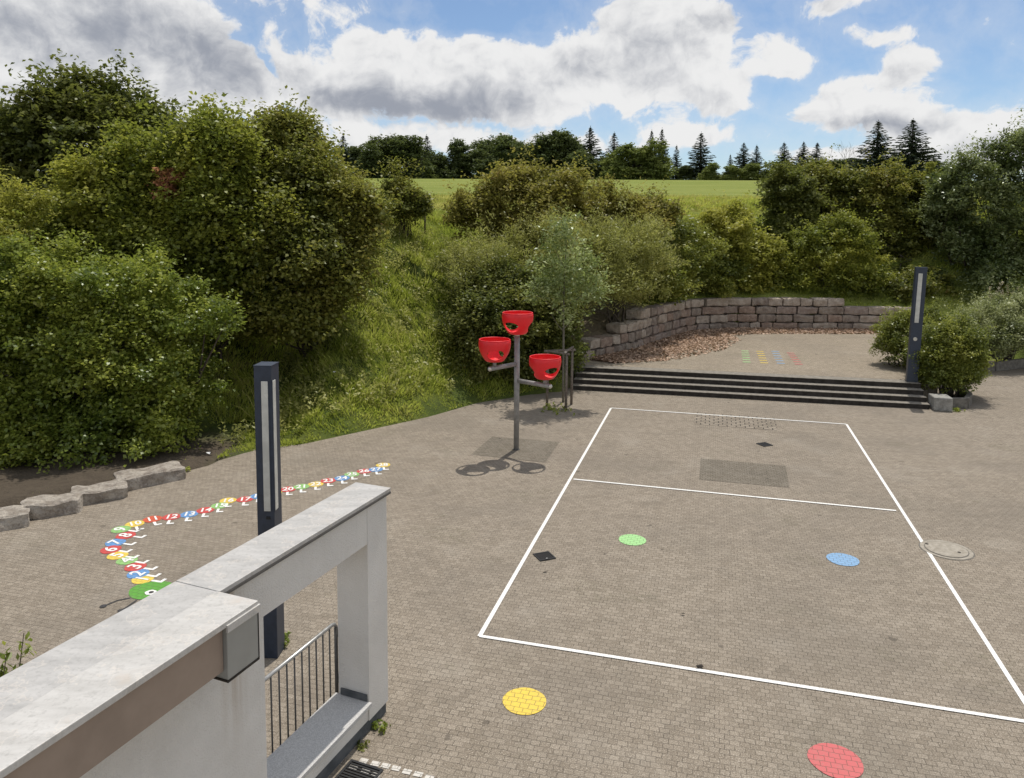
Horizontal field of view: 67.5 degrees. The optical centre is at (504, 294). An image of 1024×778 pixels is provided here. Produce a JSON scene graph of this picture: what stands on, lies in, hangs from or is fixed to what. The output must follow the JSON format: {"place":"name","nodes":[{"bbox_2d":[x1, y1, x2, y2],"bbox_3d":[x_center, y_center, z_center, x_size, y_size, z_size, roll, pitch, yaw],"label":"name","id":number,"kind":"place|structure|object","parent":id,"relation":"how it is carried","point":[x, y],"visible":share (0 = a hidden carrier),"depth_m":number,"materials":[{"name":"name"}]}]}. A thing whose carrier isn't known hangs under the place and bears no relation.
{"place":"outdoors","nodes":[
{"label":"outdoors","id":0,"kind":"place"},
{"bbox_2d":[0,368,1023,777],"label":"paved yard","id":1,"kind":"structure","parent":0,"point":[762,586],"depth_m":11.01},
{"bbox_2d":[0,504,30,531],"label":"border boulder","id":2,"kind":"object","parent":1,"relation":"on","point":[15,517],"visible":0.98,"depth_m":12.87,"materials":[{"name":"stone"}]},
{"bbox_2d":[0,629,36,676],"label":"plant","id":3,"kind":"object","parent":1,"relation":"on","point":[3,670],"visible":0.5,"depth_m":6.04,"materials":[{"name":"green plant"}]},
{"bbox_2d":[21,490,81,519],"bbox_3d":[-8.024,3.759,13.602,0.951,0.333,0.607,-2,6,-25],"label":"border boulder","id":4,"kind":"object","parent":1,"relation":"on","point":[55,505],"visible":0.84,"depth_m":13.45,"materials":[{"name":"stone"}]},
{"bbox_2d":[70,480,127,505],"bbox_3d":[-7.574,3.690,14.293,0.953,0.336,0.641,-3,6,-34],"label":"border boulder","id":5,"kind":"object","parent":1,"relation":"on","point":[96,491],"visible":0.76,"depth_m":14.16,"materials":[{"name":"stone"}]},
{"bbox_2d":[112,460,184,490],"bbox_3d":[-7.018,3.594,15.153,1.234,0.330,0.622,-4,7,-41],"label":"border boulder","id":6,"kind":"object","parent":1,"relation":"on","point":[166,471],"visible":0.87,"depth_m":14.98,"materials":[{"name":"stone"}]},
{"bbox_2d":[0,482,390,777],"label":"rendered wall","id":7,"kind":"structure","parent":1,"relation":"on","point":[168,681],"depth_m":5.52,"materials":[{"name":"grey stone"}]},
{"bbox_2d":[100,463,389,611],"bbox_3d":[-4.789,3.860,13.686,2.634,0.008,6.867,3,6,23],"label":"number caterpillar","id":8,"kind":"object","parent":1,"relation":"on","point":[140,575],"visible":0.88,"depth_m":12.54,"materials":[{"name":"multicoloured paint"}]},
{"bbox_2d":[253,361,284,658],"bbox_3d":[-2.760,2.551,9.026,0.216,3.512,0.258,1,5,4],"label":"lamp post","id":9,"kind":"object","parent":1,"relation":"on","point":[267,440],"visible":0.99,"depth_m":8.88,"materials":[{"name":"grey metal"}]},
{"bbox_2d":[284,635,289,647],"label":"joint weed","id":10,"kind":"object","parent":1,"relation":"on","point":[287,640],"visible":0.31,"depth_m":9.36,"materials":[{"name":"green plant"}]},
{"bbox_2d":[265,622,338,752],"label":"railing","id":11,"kind":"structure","parent":1,"relation":"on","point":[298,652],"depth_m":7.43,"materials":[{"name":"metal"}]},
{"bbox_2d":[335,759,383,777],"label":"floor grating","id":12,"kind":"object","parent":1,"relation":"on","point":[346,771],"visible":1,"depth_m":7.20,"materials":[{"name":"metal"}]},
{"bbox_2d":[356,739,369,751],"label":"joint weed","id":13,"kind":"object","parent":1,"relation":"on","point":[362,747],"visible":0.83,"depth_m":7.54,"materials":[{"name":"green plant"}]},
{"bbox_2d":[371,719,391,733],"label":"joint weed","id":14,"kind":"object","parent":1,"relation":"on","point":[375,726],"visible":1,"depth_m":7.81,"materials":[{"name":"green plant"}]},
{"bbox_2d":[349,758,433,777],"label":"worn line","id":15,"kind":"object","parent":1,"relation":"on","point":[394,767],"visible":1,"depth_m":7.25,"materials":[{"name":"white paint"}]},
{"bbox_2d":[471,437,558,461],"bbox_3d":[0.277,3.532,17.542,1.710,0.001,1.617,2,6,15],"label":"paving patch","id":16,"kind":"object","parent":1,"relation":"on","point":[530,450],"visible":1,"depth_m":17.47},
{"bbox_2d":[478,311,560,450],"bbox_3d":[0.342,2.022,17.073,1.816,3.203,1.233,0,5,0],"label":"ball catcher","id":17,"kind":"object","parent":1,"relation":"on","point":[539,364],"visible":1,"depth_m":16.92,"materials":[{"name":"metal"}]},
{"bbox_2d":[502,687,545,714],"bbox_3d":[0.219,4.394,8.286,0.474,0.001,0.478,0,5,0],"label":"painted dot","id":18,"kind":"object","parent":1,"relation":"on","point":[525,701],"visible":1,"depth_m":8.27,"materials":[{"name":"yellow paint"}]},
{"bbox_2d":[533,551,555,560],"bbox_3d":[0.625,4.058,11.877,0.270,0.014,0.270,-2,6,-23],"label":"drain grate","id":19,"kind":"object","parent":1,"relation":"on","point":[543,556],"visible":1,"depth_m":11.87,"materials":[{"name":"metal"}]},
{"bbox_2d":[538,402,574,415],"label":"joint weed","id":20,"kind":"object","parent":1,"relation":"on","point":[549,407],"visible":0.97,"depth_m":21.11,"materials":[{"name":"green plant"}]},
{"bbox_2d":[619,534,645,544],"bbox_3d":[2.096,4.009,12.519,0.444,0.001,0.441,0,5,0],"label":"painted dot","id":21,"kind":"object","parent":1,"relation":"on","point":[630,539],"visible":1,"depth_m":12.53,"materials":[{"name":"green paint"}]},
{"bbox_2d":[694,412,776,429],"bbox_3d":[6.068,3.324,20.104,2.121,0.001,1.286,2,6,16],"label":"paving patch","id":22,"kind":"object","parent":1,"relation":"on","point":[741,421],"visible":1,"depth_m":20.06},
{"bbox_2d":[699,458,788,486],"bbox_3d":[4.973,3.706,15.947,1.770,0.001,1.449,2,6,16],"label":"paving patch","id":23,"kind":"object","parent":1,"relation":"on","point":[743,472],"visible":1,"depth_m":15.93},
{"bbox_2d":[477,408,1023,721],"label":"court marking","id":24,"kind":"object","parent":1,"relation":"on","point":[963,606],"visible":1,"depth_m":9.69,"materials":[{"name":"white paint"}]},
{"bbox_2d":[573,365,929,408],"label":"stone steps","id":25,"kind":"structure","parent":1,"relation":"on","point":[817,389],"depth_m":23.01,"materials":[{"name":"stone"}]},
{"bbox_2d":[905,267,927,381],"bbox_3d":[12.060,0.888,22.430,0.342,3.372,0.254,2,5,0],"label":"lamp post","id":26,"kind":"object","parent":25,"relation":"on","point":[917,309],"visible":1,"depth_m":22.35,"materials":[{"name":"black metal"}]},
{"bbox_2d":[756,442,772,446],"bbox_3d":[6.107,3.518,17.968,0.270,0.014,0.270,-2,6,-23],"label":"drain grate","id":27,"kind":"object","parent":1,"relation":"on","point":[764,444],"visible":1,"depth_m":17.94,"materials":[{"name":"metal"}]},
{"bbox_2d":[807,743,863,777],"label":"painted dot","id":28,"kind":"object","parent":1,"relation":"on","point":[834,760],"visible":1,"depth_m":7.39,"materials":[{"name":"red paint"}]},
{"bbox_2d":[826,553,858,565],"bbox_3d":[5.231,4.090,11.828,0.470,0.001,0.468,0,5,0],"label":"painted dot","id":29,"kind":"object","parent":1,"relation":"on","point":[842,559],"visible":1,"depth_m":11.82,"materials":[{"name":"blue paint"}]},
{"bbox_2d":[928,393,952,411],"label":"granite block","id":30,"kind":"structure","parent":1,"relation":"on","point":[940,402],"depth_m":21.28,"materials":[{"name":"stone"}]},
{"bbox_2d":[919,540,974,559],"bbox_3d":[7.043,4.060,12.206,0.780,0.015,0.780,0,5,0],"label":"manhole cover","id":31,"kind":"object","parent":1,"relation":"on","point":[946,549],"visible":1,"depth_m":12.18,"materials":[{"name":"concrete"}]},
{"bbox_2d":[951,386,972,408],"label":"bed kerb","id":32,"kind":"structure","parent":1,"relation":"on","point":[964,401],"depth_m":21.58,"materials":[{"name":"concrete"}]},
{"bbox_2d":[982,358,1023,370],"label":"bed kerb","id":33,"kind":"structure","parent":1,"relation":"on","point":[1011,364],"depth_m":27.37,"materials":[{"name":"concrete"}]},
{"bbox_2d":[0,177,1023,508],"bbox_3d":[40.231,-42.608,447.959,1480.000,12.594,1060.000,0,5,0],"label":"ground","id":34,"kind":"structure","parent":0,"point":[20,483],"depth_m":21.76,"materials":[{"name":"green plant"}]},
{"bbox_2d":[0,168,85,334],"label":"yellow shrub","id":35,"kind":"object","parent":34,"relation":"on","point":[18,195],"visible":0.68,"depth_m":18.80,"materials":[{"name":"green plant"}]},
{"bbox_2d":[0,48,195,235],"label":"tree","id":36,"kind":"object","parent":34,"relation":"on","point":[68,109],"visible":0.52,"depth_m":23.72,"materials":[{"name":"green plant"}]},
{"bbox_2d":[0,209,249,473],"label":"hedge bush","id":37,"kind":"object","parent":34,"relation":"on","point":[83,328],"visible":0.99,"depth_m":16.47,"materials":[{"name":"green plant"}]},
{"bbox_2d":[15,90,320,362],"bbox_3d":[-9.435,-1.868,21.435,8.955,7.755,5.886,0,5,0],"label":"field maple","id":38,"kind":"object","parent":34,"relation":"on","point":[180,186],"visible":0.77,"depth_m":20.23,"materials":[{"name":"green plant"}]},
{"bbox_2d":[191,85,408,356],"bbox_3d":[-5.991,-2.081,21.852,6.376,7.965,6.377,0,5,0],"label":"field maple","id":39,"kind":"object","parent":34,"relation":"on","point":[323,281],"visible":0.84,"depth_m":21.08,"materials":[{"name":"green plant"}]},
{"bbox_2d":[337,136,358,168],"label":"spruce tree","id":40,"kind":"object","parent":34,"relation":"on","point":[344,146],"visible":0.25,"depth_m":147.94,"materials":[{"name":"green plant"}]},
{"bbox_2d":[335,145,366,167],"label":"broadleaf tree","id":41,"kind":"object","parent":34,"relation":"on","point":[355,151],"visible":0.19,"depth_m":156.33,"materials":[{"name":"green plant"}]},
{"bbox_2d":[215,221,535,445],"bbox_3d":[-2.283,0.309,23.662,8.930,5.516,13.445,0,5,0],"label":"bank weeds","id":42,"kind":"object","parent":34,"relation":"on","point":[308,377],"visible":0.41,"depth_m":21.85,"materials":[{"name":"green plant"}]},
{"bbox_2d":[350,134,402,177],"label":"broadleaf tree","id":43,"kind":"object","parent":34,"relation":"on","point":[373,155],"visible":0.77,"depth_m":146.73,"materials":[{"name":"green plant"}]},
{"bbox_2d":[219,345,561,456],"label":"mown grass","id":44,"kind":"structure","parent":34,"relation":"on","point":[393,391],"depth_m":20.89,"materials":[{"name":"plant"}]},
{"bbox_2d":[383,156,403,177],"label":"broadleaf tree","id":45,"kind":"object","parent":34,"relation":"on","point":[386,176],"visible":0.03,"depth_m":167.62,"materials":[{"name":"green plant"}]},
{"bbox_2d":[375,155,437,238],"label":"field edge shrub","id":46,"kind":"object","parent":34,"relation":"on","point":[411,196],"visible":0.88,"depth_m":28.85,"materials":[{"name":"green plant"}]},
{"bbox_2d":[382,133,438,178],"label":"broadleaf tree","id":47,"kind":"object","parent":34,"relation":"on","point":[401,146],"visible":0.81,"depth_m":148.87,"materials":[{"name":"green plant"}]},
{"bbox_2d":[417,134,433,175],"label":"spruce tree","id":48,"kind":"object","parent":34,"relation":"on","point":[428,148],"visible":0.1,"depth_m":162.60,"materials":[{"name":"green plant"}]},
{"bbox_2d":[184,203,688,457],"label":"bank grass","id":49,"kind":"structure","parent":34,"relation":"on","point":[234,370],"depth_m":22.28,"materials":[{"name":"green plant"}]},
{"bbox_2d":[418,150,459,178],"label":"broadleaf tree","id":50,"kind":"object","parent":34,"relation":"on","point":[443,172],"visible":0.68,"depth_m":154.38,"materials":[{"name":"green plant"}]},
{"bbox_2d":[438,137,475,178],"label":"broadleaf tree","id":51,"kind":"object","parent":34,"relation":"on","point":[456,149],"visible":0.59,"depth_m":157.57,"materials":[{"name":"green plant"}]},
{"bbox_2d":[458,148,490,178],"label":"broadleaf tree","id":52,"kind":"object","parent":34,"relation":"on","point":[468,157],"visible":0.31,"depth_m":154.90,"materials":[{"name":"green plant"}]},
{"bbox_2d":[469,137,495,153],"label":"broadleaf tree","id":53,"kind":"object","parent":34,"relation":"on","point":[484,145],"visible":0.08,"depth_m":171.06,"materials":[{"name":"green plant"}]},
{"bbox_2d":[470,133,525,178],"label":"broadleaf tree","id":54,"kind":"object","parent":34,"relation":"on","point":[503,144],"visible":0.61,"depth_m":150.47,"materials":[{"name":"green plant"}]},
{"bbox_2d":[428,238,594,390],"bbox_3d":[0.278,0.642,24.292,5.222,4.825,4.848,0,5,0],"label":"hazel bush","id":55,"kind":"object","parent":34,"relation":"on","point":[487,306],"visible":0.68,"depth_m":23.49,"materials":[{"name":"green plant"}]},
{"bbox_2d":[413,184,616,322],"bbox_3d":[0.633,-1.446,26.585,7.436,4.814,6.128,0,5,0],"label":"willow scrub","id":56,"kind":"object","parent":34,"relation":"on","point":[476,251],"visible":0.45,"depth_m":25.98,"materials":[{"name":"green plant"}]},
{"bbox_2d":[438,140,608,259],"bbox_3d":[0.787,-2.989,28.734,6.497,5.440,5.071,0,5,0],"label":"dogwood bush","id":57,"kind":"object","parent":34,"relation":"on","point":[527,183],"visible":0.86,"depth_m":27.96,"materials":[{"name":"green plant"}]},
{"bbox_2d":[518,132,563,172],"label":"broadleaf tree","id":58,"kind":"object","parent":34,"relation":"on","point":[539,141],"visible":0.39,"depth_m":151.15,"materials":[{"name":"green plant"}]},
{"bbox_2d":[535,128,582,176],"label":"broadleaf tree","id":59,"kind":"object","parent":34,"relation":"on","point":[564,143],"visible":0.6,"depth_m":150.71,"materials":[{"name":"green plant"}]},
{"bbox_2d":[544,346,575,409],"bbox_3d":[1.676,2.376,21.583,0.861,1.774,0.850,5,7,43],"label":"tree stake frame","id":60,"kind":"object","parent":34,"relation":"on","point":[560,351],"visible":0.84,"depth_m":21.53,"materials":[{"name":"wood"}]},
{"bbox_2d":[520,207,620,401],"bbox_3d":[1.747,0.368,21.826,2.587,5.729,2.151,-3,6,-32],"label":"young tree","id":61,"kind":"object","parent":34,"relation":"on","point":[548,287],"visible":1,"depth_m":21.58,"materials":[{"name":"green plant"}]},
{"bbox_2d":[557,149,596,179],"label":"broadleaf tree","id":62,"kind":"object","parent":34,"relation":"on","point":[590,159],"visible":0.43,"depth_m":146.62,"materials":[{"name":"green plant"}]},
{"bbox_2d":[581,126,604,175],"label":"spruce tree","id":63,"kind":"object","parent":34,"relation":"on","point":[590,144],"visible":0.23,"depth_m":157.51,"materials":[{"name":"green plant"}]},
{"bbox_2d":[587,155,610,179],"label":"broadleaf tree","id":64,"kind":"object","parent":34,"relation":"on","point":[597,170],"visible":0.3,"depth_m":145.36,"materials":[{"name":"green plant"}]},
{"bbox_2d":[595,151,621,179],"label":"broadleaf tree","id":65,"kind":"object","parent":34,"relation":"on","point":[605,167],"visible":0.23,"depth_m":141.44,"materials":[{"name":"green plant"}]},
{"bbox_2d":[602,132,621,156],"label":"spruce tree","id":66,"kind":"object","parent":34,"relation":"on","point":[613,142],"visible":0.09,"depth_m":152.78,"materials":[{"name":"green plant"}]},
{"bbox_2d":[541,190,693,322],"bbox_3d":[4.418,-1.262,27.820,5.820,5.222,4.929,-4,7,-36],"label":"broom bush","id":67,"kind":"object","parent":34,"relation":"on","point":[619,237],"visible":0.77,"depth_m":27.15,"materials":[{"name":"green plant"}]},
{"bbox_2d":[561,159,690,263],"bbox_3d":[4.379,-2.746,30.878,5.741,5.259,4.262,-2,6,-24],"label":"scrub bush","id":68,"kind":"object","parent":34,"relation":"on","point":[643,205],"visible":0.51,"depth_m":30.18,"materials":[{"name":"green plant"}]},
{"bbox_2d":[605,142,650,179],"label":"broadleaf tree","id":69,"kind":"object","parent":34,"relation":"on","point":[625,166],"visible":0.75,"depth_m":136.92,"materials":[{"name":"green plant"}]},
{"bbox_2d":[629,137,677,179],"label":"broadleaf tree","id":70,"kind":"object","parent":34,"relation":"on","point":[658,168],"visible":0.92,"depth_m":134.74,"materials":[{"name":"green plant"}]},
{"bbox_2d":[646,131,664,179],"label":"spruce tree","id":71,"kind":"object","parent":34,"relation":"on","point":[651,137],"visible":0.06,"depth_m":172.33,"materials":[{"name":"green plant"}]},
{"bbox_2d":[657,130,671,161],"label":"spruce tree","id":72,"kind":"object","parent":34,"relation":"on","point":[665,152],"visible":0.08,"depth_m":175.28,"materials":[{"name":"green plant"}]},
{"bbox_2d":[666,145,681,179],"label":"spruce tree","id":73,"kind":"object","parent":34,"relation":"on","point":[677,165],"visible":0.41,"depth_m":157.93,"materials":[{"name":"green plant"}]},
{"bbox_2d":[596,184,753,305],"bbox_3d":[6.935,-1.997,32.182,9.778,5.157,4.773,-4,7,-41],"label":"bank bush","id":74,"kind":"object","parent":34,"relation":"on","point":[705,264],"visible":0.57,"depth_m":32.39,"materials":[{"name":"green plant"}]},
{"bbox_2d":[674,165,696,179],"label":"broadleaf tree","id":75,"kind":"object","parent":34,"relation":"on","point":[687,171],"visible":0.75,"depth_m":147.49,"materials":[{"name":"green plant"}]},
{"bbox_2d":[375,192,1002,227],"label":"meadow grass","id":76,"kind":"structure","parent":34,"relation":"on","point":[446,197],"depth_m":43.96,"materials":[{"name":"plant"}]},
{"bbox_2d":[678,133,722,179],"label":"spruce tree","id":77,"kind":"object","parent":34,"relation":"on","point":[699,160],"visible":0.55,"depth_m":147.65,"materials":[{"name":"green plant"}]},
{"bbox_2d":[696,162,723,179],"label":"broadleaf tree","id":78,"kind":"object","parent":34,"relation":"on","point":[709,173],"visible":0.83,"depth_m":137.57,"materials":[{"name":"green plant"}]},
{"bbox_2d":[720,164,742,179],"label":"broadleaf tree","id":79,"kind":"object","parent":34,"relation":"on","point":[733,173],"visible":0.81,"depth_m":135.66,"materials":[{"name":"green plant"}]},
{"bbox_2d":[722,143,753,179],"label":"spruce tree","id":80,"kind":"object","parent":34,"relation":"on","point":[744,160],"visible":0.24,"depth_m":147.94,"materials":[{"name":"green plant"}]},
{"bbox_2d":[684,189,801,293],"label":"golden bush","id":81,"kind":"object","parent":34,"relation":"on","point":[732,221],"visible":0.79,"depth_m":34.33,"materials":[{"name":"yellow plant"}]},
{"bbox_2d":[737,163,764,179],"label":"broadleaf tree","id":82,"kind":"object","parent":34,"relation":"on","point":[750,172],"visible":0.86,"depth_m":134.94,"materials":[{"name":"green plant"}]},
{"bbox_2d":[750,146,764,173],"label":"spruce tree","id":83,"kind":"object","parent":34,"relation":"on","point":[757,157],"visible":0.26,"depth_m":152.87,"materials":[{"name":"green plant"}]},
{"bbox_2d":[759,161,775,179],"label":"broadleaf tree","id":84,"kind":"object","parent":34,"relation":"on","point":[765,169],"visible":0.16,"depth_m":134.66,"materials":[{"name":"green plant"}]},
{"bbox_2d":[768,143,796,168],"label":"spruce tree","id":85,"kind":"object","parent":34,"relation":"on","point":[783,157],"visible":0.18,"depth_m":137.98,"materials":[{"name":"green plant"}]},
{"bbox_2d":[751,154,845,270],"bbox_3d":[14.370,-3.891,37.205,5.064,5.853,4.547,0,5,0],"label":"hornbeam","id":86,"kind":"object","parent":34,"relation":"on","point":[787,191],"visible":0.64,"depth_m":36.68,"materials":[{"name":"green plant"}]},
{"bbox_2d":[793,142,815,169],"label":"spruce tree","id":87,"kind":"object","parent":34,"relation":"on","point":[802,156],"visible":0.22,"depth_m":138.07,"materials":[{"name":"green plant"}]},
{"bbox_2d":[810,142,824,162],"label":"spruce tree","id":88,"kind":"object","parent":34,"relation":"on","point":[814,155],"visible":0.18,"depth_m":140.03,"materials":[{"name":"green plant"}]},
{"bbox_2d":[757,202,903,299],"bbox_3d":[14.708,-1.868,34.672,6.051,4.841,5.125,-4,7,-38],"label":"mirabelle bush","id":89,"kind":"object","parent":34,"relation":"on","point":[834,266],"visible":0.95,"depth_m":34.45,"materials":[{"name":"green plant"}]},
{"bbox_2d":[795,143,871,227],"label":"ash bush","id":90,"kind":"object","parent":34,"relation":"on","point":[840,181],"visible":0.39,"depth_m":38.52,"materials":[{"name":"green plant"}]},
{"bbox_2d":[829,143,857,188],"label":"bare tree","id":91,"kind":"object","parent":34,"relation":"on","point":[844,155],"visible":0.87,"depth_m":59.50,"materials":[{"name":"green plant"}]},
{"bbox_2d":[664,195,1023,324],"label":"hedge foot grass","id":92,"kind":"structure","parent":34,"relation":"on","point":[750,200],"depth_m":35.79,"materials":[{"name":"plant"}]},
{"bbox_2d":[828,158,863,175],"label":"broadleaf tree","id":93,"kind":"object","parent":34,"relation":"on","point":[837,161],"visible":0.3,"depth_m":131.68,"materials":[{"name":"green plant"}]},
{"bbox_2d":[844,120,916,178],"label":"spruce tree","id":94,"kind":"object","parent":34,"relation":"on","point":[875,151],"visible":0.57,"depth_m":117.86,"materials":[{"name":"green plant"}]},
{"bbox_2d":[867,296,956,368],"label":"bed bush","id":95,"kind":"object","parent":34,"relation":"on","point":[892,330],"visible":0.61,"depth_m":24.91,"materials":[{"name":"green plant"}]},
{"bbox_2d":[842,146,983,304],"bbox_3d":[19.432,-3.378,36.672,8.228,7.605,8.280,0,5,0],"label":"thicket bush","id":96,"kind":"object","parent":34,"relation":"on","point":[895,193],"visible":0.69,"depth_m":36.98,"materials":[{"name":"green plant"}]},
{"bbox_2d":[885,118,945,178],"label":"spruce tree","id":97,"kind":"object","parent":34,"relation":"on","point":[913,156],"visible":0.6,"depth_m":117.63,"materials":[{"name":"green plant"}]},
{"bbox_2d":[929,162,948,172],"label":"broadleaf tree","id":98,"kind":"object","parent":34,"relation":"on","point":[939,166],"visible":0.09,"depth_m":127.55,"materials":[{"name":"green plant"}]},
{"bbox_2d":[900,302,1005,396],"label":"round bush","id":99,"kind":"object","parent":34,"relation":"on","point":[951,353],"visible":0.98,"depth_m":22.29,"materials":[{"name":"green plant"}]},
{"bbox_2d":[908,108,1023,302],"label":"silver tree","id":100,"kind":"object","parent":34,"relation":"on","point":[983,236],"visible":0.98,"depth_m":34.36,"materials":[{"name":"grey plant"}]},
{"bbox_2d":[941,271,1023,360],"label":"bush","id":101,"kind":"object","parent":34,"relation":"on","point":[1010,337],"visible":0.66,"depth_m":27.33,"materials":[{"name":"green plant"}]},
{"bbox_2d":[968,272,1022,359],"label":"butterfly bush","id":102,"kind":"object","parent":34,"relation":"on","point":[994,293],"visible":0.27,"depth_m":28.27,"materials":[{"name":"green plant"}]},
{"bbox_2d":[0,0,1023,181],"label":"sky","id":103,"kind":"structure","parent":0,"point":[764,74],"materials":[{"name":"blue"}]},
{"bbox_2d":[580,332,937,397],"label":"raised terrace","id":104,"kind":"structure","parent":0,"point":[838,355],"depth_m":26.20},
{"bbox_2d":[591,326,876,363],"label":"fallen leaves","id":105,"kind":"object","parent":104,"relation":"on","point":[691,340],"visible":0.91,"depth_m":29.57,"materials":[{"name":"brown plant"}]},
{"bbox_2d":[577,296,910,359],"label":"dry stone wall","id":106,"kind":"structure","parent":104,"relation":"on","point":[640,326],"depth_m":33.25,"materials":[{"name":"grey stone"}]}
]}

